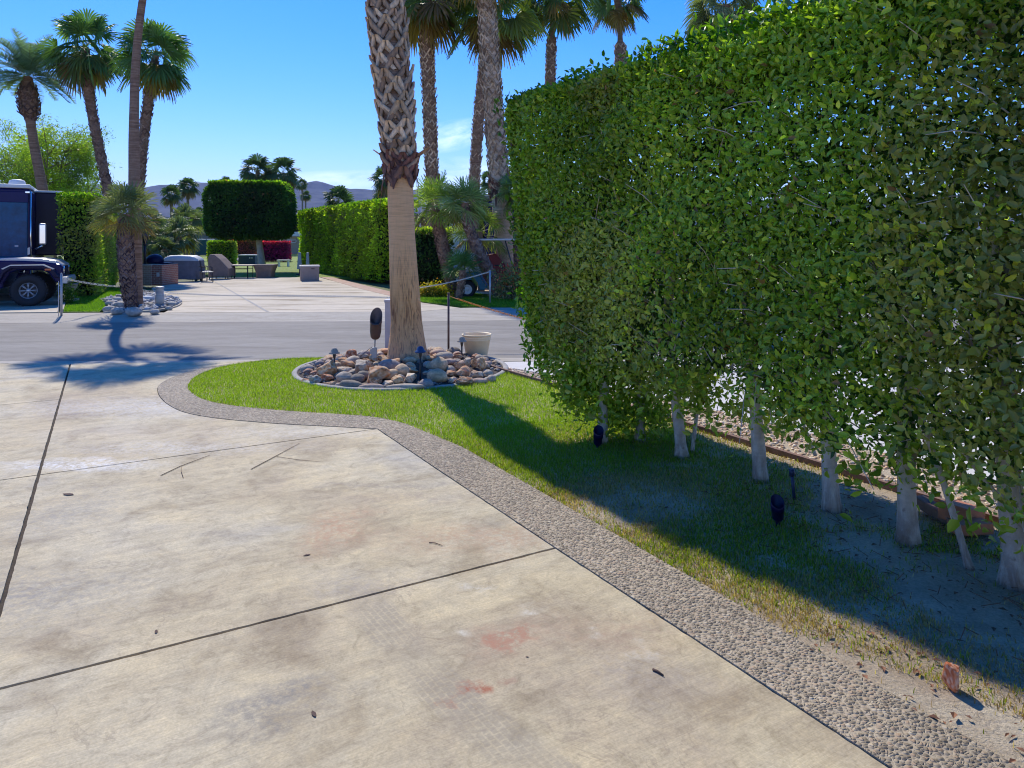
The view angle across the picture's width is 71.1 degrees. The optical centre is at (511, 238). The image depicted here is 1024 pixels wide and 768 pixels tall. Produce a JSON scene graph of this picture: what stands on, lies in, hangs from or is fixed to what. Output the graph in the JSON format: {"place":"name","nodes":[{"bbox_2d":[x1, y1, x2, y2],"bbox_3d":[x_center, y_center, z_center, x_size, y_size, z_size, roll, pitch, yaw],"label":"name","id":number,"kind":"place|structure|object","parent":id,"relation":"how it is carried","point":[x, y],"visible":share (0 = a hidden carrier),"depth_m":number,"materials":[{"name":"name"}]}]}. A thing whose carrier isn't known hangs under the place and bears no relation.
{"place":"outdoors","nodes":[
{"label":"outdoors","id":0,"kind":"place"},
{"bbox_2d":[0,476,36,603],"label":"driveway","id":1,"kind":"structure","parent":0,"point":[15,495],"depth_m":5.09,"materials":[{"name":"concrete"}]},
{"bbox_2d":[0,400,58,479],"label":"driveway","id":2,"kind":"structure","parent":0,"point":[25,429],"depth_m":7.15,"materials":[{"name":"concrete"}]},
{"bbox_2d":[0,293,59,312],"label":"driveway","id":3,"kind":"structure","parent":0,"point":[9,305],"depth_m":19.86,"materials":[{"name":"concrete"}]},
{"bbox_2d":[0,257,75,305],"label":"offroad car","id":4,"kind":"object","parent":3,"relation":"on","point":[34,288],"visible":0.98,"depth_m":20.03,"materials":[{"name":"blue paint"}]},
{"bbox_2d":[0,363,69,404],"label":"driveway","id":5,"kind":"structure","parent":0,"point":[26,382],"depth_m":9.85,"materials":[{"name":"concrete"}]},
{"bbox_2d":[63,287,121,312],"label":"side lawn","id":6,"kind":"structure","parent":0,"point":[94,311],"depth_m":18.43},
{"bbox_2d":[57,275,82,303],"bbox_3d":[-12.661,1.508,20.499,0.637,0.885,0.600,0,0,0],"label":"flower bush","id":7,"kind":"object","parent":6,"relation":"on","point":[67,296],"visible":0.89,"depth_m":20.46,"materials":[{"name":"green plant"}]},
{"bbox_2d":[54,191,118,297],"bbox_3d":[-15.288,0.217,26.058,1.374,3.487,7.444,0,0,-25],"label":"clipped hedge","id":8,"kind":"object","parent":6,"relation":"on","point":[90,258],"visible":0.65,"depth_m":22.95,"materials":[{"name":"plant"}]},
{"bbox_2d":[40,360,372,474],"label":"driveway","id":9,"kind":"structure","parent":0,"point":[108,414],"depth_m":7.49,"materials":[{"name":"concrete"}]},
{"bbox_2d":[0,429,553,689],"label":"driveway","id":10,"kind":"structure","parent":0,"point":[118,562],"depth_m":4.62,"materials":[{"name":"concrete"}]},
{"bbox_2d":[152,277,456,312],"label":"driveway","id":11,"kind":"structure","parent":0,"point":[249,286],"depth_m":22.87,"materials":[{"name":"concrete"}]},
{"bbox_2d":[142,264,177,285],"bbox_3d":[-14.448,1.477,29.310,0.908,0.847,1.480,0,0,0],"label":"brick counter","id":12,"kind":"object","parent":11,"relation":"on","point":[159,274],"visible":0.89,"depth_m":28.65,"materials":[{"name":"brick"}]},
{"bbox_2d":[146,254,173,263],"bbox_3d":[-14.595,0.861,29.600,1.030,0.420,0.648,0,0,0],"label":"grill","id":13,"kind":"object","parent":12,"relation":"on","point":[154,259],"visible":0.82,"depth_m":29.38,"materials":[{"name":"black paint"}]},
{"bbox_2d":[164,255,205,280],"bbox_3d":[-14.494,1.322,31.622,1.682,1.155,0.904,0,0,-3],"label":"covered grill","id":14,"kind":"object","parent":11,"relation":"on","point":[189,267],"visible":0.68,"depth_m":31.23,"materials":[{"name":"grey fabric"}]},
{"bbox_2d":[208,254,235,278],"bbox_3d":[-13.507,1.326,33.400,0.942,1.149,0.900,0,0,0],"label":"covered lounge chair","id":15,"kind":"object","parent":11,"relation":"on","point":[220,264],"visible":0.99,"depth_m":32.95,"materials":[{"name":"beige fabric"}]},
{"bbox_2d":[163,291,389,297],"bbox_3d":[-6.984,1.721,22.876,7.994,0.360,1.812,0,0,-7],"label":"chain","id":16,"kind":"object","parent":11,"relation":"on","point":[281,295],"visible":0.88,"depth_m":23.19,"materials":[{"name":"metal"}]},
{"bbox_2d":[299,265,319,280],"bbox_3d":[-9.040,1.554,32.000,0.860,0.693,0.700,0,0,-20],"label":"deck box","id":17,"kind":"object","parent":11,"relation":"on","point":[309,272],"visible":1,"depth_m":31.71,"materials":[{"name":"beige plastic"}]},
{"bbox_2d":[321,277,389,295],"bbox_3d":[-5.844,1.900,27.954,0.696,0.020,15.782,0,0,-26],"label":"paver strip","id":18,"kind":"object","parent":11,"relation":"on","point":[365,287],"visible":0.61,"depth_m":27.98,"materials":[{"name":"concrete"}]},
{"bbox_2d":[0,549,886,767],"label":"driveway","id":19,"kind":"structure","parent":0,"point":[444,672],"depth_m":3.08,"materials":[{"name":"concrete"}]},
{"bbox_2d":[0,314,1021,360],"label":"street","id":20,"kind":"structure","parent":0,"point":[105,341],"depth_m":14.11,"materials":[{"name":"asphalt"}]},
{"bbox_2d":[0,307,984,322],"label":"kerb","id":21,"kind":"structure","parent":20,"relation":"on","point":[462,314],"depth_m":17.70,"materials":[{"name":"concrete"}]},
{"bbox_2d":[125,307,142,315],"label":"rock","id":22,"kind":"object","parent":21,"relation":"on","point":[134,311],"visible":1,"depth_m":17.60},
{"bbox_2d":[0,355,1023,364],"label":"gutter","id":23,"kind":"object","parent":20,"relation":"on","point":[501,359],"visible":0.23,"depth_m":11.55,"materials":[{"name":"concrete"}]},
{"bbox_2d":[384,299,390,347],"bbox_3d":[-1.972,1.498,11.900,0.260,0.965,0.240,0,0,0],"label":"utility pedestal","id":24,"kind":"object","parent":23,"relation":"on","point":[387,318],"visible":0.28,"depth_m":11.79,"materials":[{"name":"grey paint"}]},
{"bbox_2d":[0,239,1023,391],"bbox_3d":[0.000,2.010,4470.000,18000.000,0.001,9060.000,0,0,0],"label":"ground","id":25,"kind":"structure","parent":0,"point":[385,285],"depth_m":31.04,"materials":[{"name":"concrete"}]},
{"bbox_2d":[0,179,63,287],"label":"motorhome","id":26,"kind":"object","parent":25,"relation":"on","point":[28,217],"visible":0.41,"depth_m":21.88,"materials":[{"name":"blue paint"}]},
{"bbox_2d":[0,365,70,616],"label":"expansion joint","id":27,"kind":"object","parent":25,"relation":"on","point":[18,546],"visible":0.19,"depth_m":5.13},
{"bbox_2d":[292,353,507,390],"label":"ring curb","id":28,"kind":"structure","parent":25,"relation":"on","point":[298,368],"depth_m":9.53,"materials":[{"name":"concrete"}]},
{"bbox_2d":[158,358,1019,767],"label":"border strip","id":29,"kind":"object","parent":25,"relation":"on","point":[886,728],"visible":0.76,"depth_m":3.78,"materials":[{"name":"gravel"}]},
{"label":"rock bed","id":30,"kind":"structure","parent":25,"relation":"on","visible":0},
{"bbox_2d":[86,180,161,307],"bbox_3d":[-10.228,0.192,18.904,1.782,3.516,1.893,0,0,-36],"label":"short fan palm","id":31,"kind":"object","parent":30,"relation":"on","point":[127,222],"visible":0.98,"depth_m":18.74,"materials":[{"name":"green plant"}]},
{"bbox_2d":[128,0,146,304],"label":"fan palm","id":32,"kind":"object","parent":30,"relation":"on","point":[133,157],"visible":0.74,"depth_m":20.20,"materials":[{"name":"brown plant"}]},
{"bbox_2d":[101,290,181,309],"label":"gravel","id":33,"kind":"structure","parent":30,"relation":"on","point":[167,299],"depth_m":20.61,"materials":[{"name":"stone"}]},
{"bbox_2d":[155,286,163,304],"bbox_3d":[-9.730,1.619,19.800,0.232,0.563,0.232,0,0,0],"label":"bollard light","id":34,"kind":"object","parent":30,"relation":"on","point":[159,297],"visible":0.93,"depth_m":19.71,"materials":[{"name":"white plastic"}]},
{"bbox_2d":[0,0,1023,202],"label":"sky","id":35,"kind":"structure","parent":0,"point":[273,79],"materials":[{"name":"blue"}]},
{"bbox_2d":[57,248,1018,279],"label":"golf lawn","id":36,"kind":"structure","parent":0,"point":[284,270],"depth_m":40.75,"materials":[{"name":"plant"}]},
{"bbox_2d":[0,27,80,257],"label":"date palm","id":37,"kind":"object","parent":36,"relation":"on","point":[28,102],"visible":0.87,"depth_m":37.74,"materials":[{"name":"green plant"}]},
{"bbox_2d":[0,112,123,193],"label":"mesquite tree","id":38,"kind":"object","parent":36,"relation":"on","point":[77,155],"visible":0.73,"depth_m":48.19,"materials":[{"name":"plant"}]},
{"bbox_2d":[34,8,126,271],"bbox_3d":[-22.692,-5.016,38.035,4.304,14.132,4.133,0,0,24],"label":"fan palm","id":39,"kind":"object","parent":36,"relation":"on","point":[84,68],"visible":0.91,"depth_m":37.59,"materials":[{"name":"green plant"}]},
{"bbox_2d":[105,17,198,234],"bbox_3d":[-18.509,-4.561,36.791,4.100,13.222,4.203,0,0,-40],"label":"fan palm","id":40,"kind":"object","parent":36,"relation":"on","point":[156,78],"visible":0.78,"depth_m":36.53,"materials":[{"name":"green plant"}]},
{"bbox_2d":[142,203,169,263],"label":"dwarf palm","id":41,"kind":"object","parent":36,"relation":"on","point":[161,219],"visible":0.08,"depth_m":47.22,"materials":[{"name":"green plant"}]},
{"bbox_2d":[142,225,172,258],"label":"dwarf palm","id":42,"kind":"object","parent":36,"relation":"on","point":[159,234],"visible":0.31,"depth_m":44.62,"materials":[{"name":"green plant"}]},
{"bbox_2d":[146,234,181,257],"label":"dwarf palm","id":43,"kind":"object","parent":36,"relation":"on","point":[153,247],"visible":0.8,"depth_m":43.71,"materials":[{"name":"green plant"}]},
{"bbox_2d":[159,184,184,217],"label":"skyline palm","id":44,"kind":"object","parent":36,"relation":"on","point":[172,200],"visible":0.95,"depth_m":74.62,"materials":[{"name":"green plant"}]},
{"bbox_2d":[157,214,201,254],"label":"dwarf palm","id":45,"kind":"object","parent":36,"relation":"on","point":[179,225],"visible":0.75,"depth_m":45.88,"materials":[{"name":"green plant"}]},
{"bbox_2d":[164,202,204,254],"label":"dwarf palm","id":46,"kind":"object","parent":36,"relation":"on","point":[188,212],"visible":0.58,"depth_m":59.77,"materials":[{"name":"green plant"}]},
{"bbox_2d":[177,177,200,220],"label":"skyline palm","id":47,"kind":"object","parent":36,"relation":"on","point":[191,192],"visible":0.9,"depth_m":77.58,"materials":[{"name":"green plant"}]},
{"bbox_2d":[191,239,206,254],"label":"screen panel","id":48,"kind":"object","parent":36,"relation":"on","point":[203,249],"visible":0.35,"depth_m":75.95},
{"bbox_2d":[206,239,237,263],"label":"box shrub","id":49,"kind":"object","parent":36,"relation":"on","point":[227,249],"visible":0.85,"depth_m":49.44,"materials":[{"name":"plant"}]},
{"bbox_2d":[237,239,256,255],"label":"flower hedge","id":50,"kind":"object","parent":36,"relation":"on","point":[247,247],"visible":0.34,"depth_m":71.44,"materials":[{"name":"red plant"}]},
{"bbox_2d":[238,255,257,263],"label":"outdoor cabinet","id":51,"kind":"object","parent":36,"relation":"on","point":[247,259],"visible":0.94,"depth_m":52.00,"materials":[{"name":"white plastic"}]},
{"bbox_2d":[200,179,297,263],"bbox_3d":[-14.554,-0.605,40.002,4.852,5.296,3.783,0,0,-7],"label":"box clipped tree","id":52,"kind":"object","parent":36,"relation":"on","point":[258,211],"visible":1,"depth_m":38.53,"materials":[{"name":"green plant"}]},
{"bbox_2d":[239,153,278,180],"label":"skyline palm","id":53,"kind":"object","parent":36,"relation":"on","point":[262,163],"visible":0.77,"depth_m":84.31,"materials":[{"name":"green plant"}]},
{"bbox_2d":[254,264,277,277],"bbox_3d":[-11.898,1.585,34.601,1.007,0.630,0.923,0,0,0],"label":"planter","id":54,"kind":"object","parent":36,"relation":"on","point":[265,270],"visible":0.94,"depth_m":34.25,"materials":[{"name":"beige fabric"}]},
{"bbox_2d":[256,240,291,261],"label":"bougainvillea","id":55,"kind":"object","parent":36,"relation":"on","point":[276,250],"visible":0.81,"depth_m":57.39,"materials":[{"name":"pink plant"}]},
{"bbox_2d":[262,156,302,191],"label":"skyline palm","id":56,"kind":"object","parent":36,"relation":"on","point":[290,176],"visible":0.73,"depth_m":84.23,"materials":[{"name":"green plant"}]},
{"bbox_2d":[276,232,301,253],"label":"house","id":57,"kind":"structure","parent":36,"relation":"on","point":[294,243],"depth_m":84.00,"materials":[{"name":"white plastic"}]},
{"bbox_2d":[322,185,353,205],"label":"skyline palm","id":58,"kind":"object","parent":36,"relation":"on","point":[340,192],"visible":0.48,"depth_m":69.70,"materials":[{"name":"green plant"}]},
{"bbox_2d":[297,198,418,282],"bbox_3d":[-8.562,0.093,37.617,2.230,3.824,14.933,0,0,-30],"label":"clipped hedge","id":59,"kind":"object","parent":36,"relation":"on","point":[350,239],"visible":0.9,"depth_m":34.37,"materials":[{"name":"plant"}]},
{"bbox_2d":[367,166,387,198],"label":"skyline palm","id":60,"kind":"object","parent":36,"relation":"on","point":[377,180],"visible":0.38,"depth_m":59.56,"materials":[{"name":"green plant"}]},
{"bbox_2d":[440,195,487,267],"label":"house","id":61,"kind":"structure","parent":36,"relation":"on","point":[456,244],"depth_m":46.00,"materials":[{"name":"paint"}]},
{"bbox_2d":[511,0,603,164],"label":"fan palm","id":62,"kind":"object","parent":36,"relation":"on","point":[567,17],"visible":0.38,"depth_m":34.37,"materials":[{"name":"green plant"}]},
{"bbox_2d":[584,0,648,165],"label":"fan palm","id":63,"kind":"object","parent":36,"relation":"on","point":[617,17],"visible":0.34,"depth_m":39.69,"materials":[{"name":"green plant"}]},
{"bbox_2d":[69,181,1020,238],"bbox_3d":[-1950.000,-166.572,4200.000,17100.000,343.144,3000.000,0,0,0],"label":"mountains","id":64,"kind":"structure","parent":0,"point":[315,189],"depth_m":3906.36,"materials":[{"name":"stone"}]},
{"bbox_2d":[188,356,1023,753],"bbox_3d":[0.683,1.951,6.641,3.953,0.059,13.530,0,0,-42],"label":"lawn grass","id":65,"kind":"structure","parent":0,"point":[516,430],"depth_m":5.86,"materials":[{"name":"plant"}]},
{"bbox_2d":[189,360,1023,767],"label":"lawn soil","id":66,"kind":"structure","parent":0,"point":[983,618],"depth_m":4.08,"materials":[{"name":"soil"}]},
{"bbox_2d":[297,353,502,386],"bbox_3d":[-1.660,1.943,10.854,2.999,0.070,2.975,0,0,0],"label":"bed gravel","id":67,"kind":"structure","parent":66,"relation":"on","point":[491,368],"depth_m":10.10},
{"bbox_2d":[316,360,337,376],"bbox_3d":[-2.568,1.820,9.990,0.226,0.213,0.280,0,0,42],"label":"rock","id":68,"kind":"object","parent":67,"relation":"on","point":[330,367],"visible":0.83,"depth_m":9.93,"materials":[{"name":"stone"}]},
{"bbox_2d":[339,380,362,386],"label":"rock","id":69,"kind":"object","parent":67,"relation":"on","point":[350,383],"visible":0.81,"depth_m":9.40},
{"bbox_2d":[355,359,371,373],"bbox_3d":[-2.087,1.816,9.998,0.232,0.235,0.276,1,0,10],"label":"rock","id":70,"kind":"object","parent":67,"relation":"on","point":[362,365],"visible":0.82,"depth_m":9.91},
{"bbox_2d":[369,355,377,361],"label":"rock","id":71,"kind":"object","parent":67,"relation":"on","point":[373,359],"visible":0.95,"depth_m":10.57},
{"bbox_2d":[362,307,381,357],"bbox_3d":[-2.075,1.406,10.644,0.187,0.767,0.423,0,0,-39],"label":"spotlight","id":72,"kind":"object","parent":71,"relation":"on","point":[375,322],"visible":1,"depth_m":10.57,"materials":[{"name":"brown metal"}]},
{"bbox_2d":[367,366,390,383],"bbox_3d":[-1.826,1.840,9.692,0.346,0.240,0.257,0,0,-36],"label":"rock","id":73,"kind":"object","parent":67,"relation":"on","point":[381,372],"visible":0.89,"depth_m":9.60,"materials":[{"name":"stone"}]},
{"bbox_2d":[378,359,399,369],"bbox_3d":[-1.726,1.807,10.092,0.325,0.208,0.268,-2,1,-13],"label":"rock","id":74,"kind":"object","parent":67,"relation":"on","point":[389,364],"visible":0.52,"depth_m":10.01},
{"bbox_2d":[365,0,429,360],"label":"fan palm","id":75,"kind":"object","parent":67,"relation":"on","point":[387,21],"visible":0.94,"depth_m":11.02,"materials":[{"name":"brown plant"}]},
{"bbox_2d":[385,383,425,388],"bbox_3d":[-1.422,1.952,9.377,0.619,0.097,0.126,-5,-1,12],"label":"rock","id":76,"kind":"object","parent":67,"relation":"on","point":[411,386],"visible":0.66,"depth_m":9.32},
{"bbox_2d":[427,368,446,381],"bbox_3d":[-1.016,1.878,9.739,0.284,0.201,0.260,0,0,0],"label":"rock","id":77,"kind":"object","parent":67,"relation":"on","point":[437,375],"visible":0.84,"depth_m":9.64,"materials":[{"name":"stone"}]},
{"bbox_2d":[430,357,447,370],"bbox_3d":[-1.037,1.806,10.219,0.257,0.229,0.275,1,0,-13],"label":"rock","id":78,"kind":"object","parent":67,"relation":"on","point":[439,363],"visible":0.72,"depth_m":10.12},
{"bbox_2d":[447,293,449,350],"bbox_3d":[-1.063,1.457,12.000,0.044,1.086,0.042,0,0,0],"label":"chain post","id":79,"kind":"object","parent":67,"relation":"on","point":[448,320],"visible":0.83,"depth_m":11.99,"materials":[{"name":"brown metal"}]},
{"bbox_2d":[462,332,491,355],"bbox_3d":[-0.591,1.786,12.000,0.502,0.369,0.502,0,0,0],"label":"flower pot","id":80,"kind":"object","parent":67,"relation":"on","point":[478,342],"visible":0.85,"depth_m":11.82,"materials":[{"name":"beige plastic"}]},
{"bbox_2d":[593,425,603,447],"bbox_3d":[0.806,1.875,6.689,0.097,0.249,0.108,0,0,0],"label":"ground spotlight","id":81,"kind":"object","parent":66,"relation":"on","point":[598,433],"visible":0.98,"depth_m":6.68,"materials":[{"name":"black paint"}]},
{"bbox_2d":[491,365,998,522],"bbox_3d":[2.109,1.968,6.987,0.128,0.085,10.087,0,0,-31],"label":"wood edging","id":82,"kind":"object","parent":66,"relation":"on","point":[796,457],"visible":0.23,"depth_m":6.42,"materials":[{"name":"wood"}]},
{"bbox_2d":[492,0,1023,592],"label":"tall hedge","id":83,"kind":"object","parent":66,"relation":"on","point":[586,288],"visible":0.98,"depth_m":4.66,"materials":[{"name":"green plant"}]},
{"bbox_2d":[771,494,784,526],"bbox_3d":[1.810,1.877,4.892,0.098,0.247,0.108,0,0,0],"label":"ground spotlight","id":84,"kind":"object","parent":66,"relation":"on","point":[777,507],"visible":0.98,"depth_m":4.88,"materials":[{"name":"black paint"}]},
{"bbox_2d":[619,467,1023,762],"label":"leaf litter","id":85,"kind":"object","parent":66,"relation":"on","point":[954,714],"visible":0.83,"depth_m":4.09,"materials":[{"name":"plant"}]},
{"bbox_2d":[941,662,959,692],"bbox_3d":[1.920,1.919,3.140,0.070,0.134,0.093,0,0,35],"label":"rock","id":86,"kind":"object","parent":66,"relation":"on","point":[950,676],"visible":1,"depth_m":3.11,"materials":[{"name":"stone"}]},
{"bbox_2d":[938,500,985,519],"bbox_3d":[3.105,1.900,4.952,0.220,0.120,0.200,10,-5,-28],"label":"paving brick","id":87,"kind":"object","parent":66,"relation":"on","point":[962,507],"visible":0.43,"depth_m":4.91,"materials":[{"name":"ceramic"}]},
{"bbox_2d":[917,495,949,525],"bbox_3d":[2.993,1.925,5.061,0.100,0.070,0.300,0,11,-19],"label":"board","id":88,"kind":"object","parent":87,"relation":"on","point":[925,505],"visible":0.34,"depth_m":5.07,"materials":[{"name":"brown wood"}]},
{"bbox_2d":[947,517,993,535],"bbox_3d":[3.050,1.923,4.772,0.260,0.075,0.110,0,0,-9],"label":"paving brick","id":89,"kind":"object","parent":66,"relation":"on","point":[988,526],"visible":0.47,"depth_m":4.73,"materials":[{"name":"ceramic"}]},
{"bbox_2d":[455,278,863,299],"bbox_3d":[4.850,1.944,27.526,18.300,0.100,12.947,0,0,0],"label":"planting bed","id":90,"kind":"object","parent":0,"point":[484,292],"depth_m":25.41,"materials":[{"name":"soil"}]},
{"bbox_2d":[415,226,454,286],"bbox_3d":[-3.056,0.744,27.002,1.766,2.427,1.663,0,0,-11],"label":"ficus bush","id":91,"kind":"object","parent":90,"relation":"on","point":[428,265],"visible":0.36,"depth_m":26.40,"materials":[{"name":"plant"}]},
{"bbox_2d":[404,0,477,233],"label":"fan palm","id":92,"kind":"object","parent":90,"relation":"on","point":[427,25],"visible":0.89,"depth_m":29.74,"materials":[{"name":"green plant"}]},
{"bbox_2d":[446,204,507,291],"bbox_3d":[-1.237,0.318,25.542,2.306,3.265,2.388,0,0,0],"label":"short fan palm","id":93,"kind":"object","parent":90,"relation":"on","point":[491,221],"visible":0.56,"depth_m":25.25,"materials":[{"name":"green plant"}]},
{"bbox_2d":[446,0,514,278],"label":"fan palm","id":94,"kind":"object","parent":90,"relation":"on","point":[489,51],"visible":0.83,"depth_m":25.70,"materials":[{"name":"brown plant"}]},
{"bbox_2d":[439,0,549,283],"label":"fan palm","id":95,"kind":"object","parent":90,"relation":"on","point":[525,22],"visible":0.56,"depth_m":29.78,"materials":[{"name":"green plant"}]},
{"bbox_2d":[483,253,505,281],"bbox_3d":[-0.679,1.076,25.650,0.900,1.047,0.500,0,0,0],"label":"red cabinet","id":96,"kind":"object","parent":90,"relation":"on","point":[494,259],"visible":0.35,"depth_m":25.40,"materials":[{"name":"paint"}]},
{"bbox_2d":[490,175,536,273],"bbox_3d":[0.174,-0.214,24.980,1.907,4.338,1.691,0,0,0],"label":"short fan palm","id":97,"kind":"object","parent":90,"relation":"on","point":[503,190],"visible":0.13,"depth_m":24.82,"materials":[{"name":"green plant"}]},
{"bbox_2d":[482,188,718,267],"bbox_3d":[3.974,-0.083,31.685,10.700,4.165,2.630,0,0,0],"label":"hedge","id":98,"kind":"object","parent":90,"relation":"on","point":[486,228],"visible":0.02,"depth_m":30.50,"materials":[{"name":"green plant"}]},
{"bbox_2d":[680,0,763,282],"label":"fan palm","id":99,"kind":"object","parent":90,"relation":"on","point":[704,14],"visible":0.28,"depth_m":29.73,"materials":[{"name":"green plant"}]},
{"bbox_2d":[421,293,974,307],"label":"side lawn","id":100,"kind":"structure","parent":0,"point":[468,306],"depth_m":20.07,"materials":[{"name":"plant"}]},
{"bbox_2d":[419,279,455,297],"bbox_3d":[-2.542,1.618,22.902,2.090,0.706,0.755,0,0,0],"label":"flower bed","id":101,"kind":"object","parent":100,"relation":"on","point":[437,291],"visible":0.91,"depth_m":22.82,"materials":[{"name":"yellow plant"}]},
{"bbox_2d":[413,170,471,295],"bbox_3d":[-2.493,-0.148,23.594,2.248,4.197,2.331,0,0,-31],"label":"short fan palm","id":102,"kind":"object","parent":100,"relation":"on","point":[441,243],"visible":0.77,"depth_m":23.32,"materials":[{"name":"green plant"}]},
{"bbox_2d":[440,248,483,298],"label":"short fan palm","id":103,"kind":"object","parent":100,"relation":"on","point":[462,260],"visible":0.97,"depth_m":22.11,"materials":[{"name":"green plant"}]},
{"bbox_2d":[434,174,504,296],"bbox_3d":[-1.341,-0.048,22.758,2.331,3.995,1.979,0,0,0],"label":"short fan palm","id":104,"kind":"object","parent":100,"relation":"on","point":[468,191],"visible":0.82,"depth_m":22.63,"materials":[{"name":"green plant"}]},
{"bbox_2d":[420,290,524,306],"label":"verge grass","id":105,"kind":"structure","parent":100,"relation":"on","point":[478,299],"depth_m":21.23,"materials":[{"name":"plant"}]},
{"bbox_2d":[453,239,520,296],"bbox_3d":[-0.628,0.960,23.425,2.520,1.881,1.266,0,0,0],"label":"golf cart","id":106,"kind":"object","parent":100,"relation":"on","point":[470,289],"visible":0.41,"depth_m":22.92,"materials":[{"name":"metal"}]},
{"bbox_2d":[482,250,523,299],"bbox_3d":[0.111,1.182,22.019,2.106,1.595,1.228,0,0,0],"label":"flower bush","id":107,"kind":"object","parent":100,"relation":"on","point":[507,286],"visible":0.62,"depth_m":21.86,"materials":[{"name":"green plant"}]},
{"bbox_2d":[508,367,997,513],"bbox_3d":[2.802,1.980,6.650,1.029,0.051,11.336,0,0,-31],"label":"gravel","id":108,"kind":"structure","parent":0,"point":[793,445],"depth_m":6.82,"materials":[{"name":"gravel"}]},
{"bbox_2d":[505,360,1023,479],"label":"side driveway","id":109,"kind":"structure","parent":0,"point":[519,365],"depth_m":8.82,"materials":[{"name":"white concrete"}]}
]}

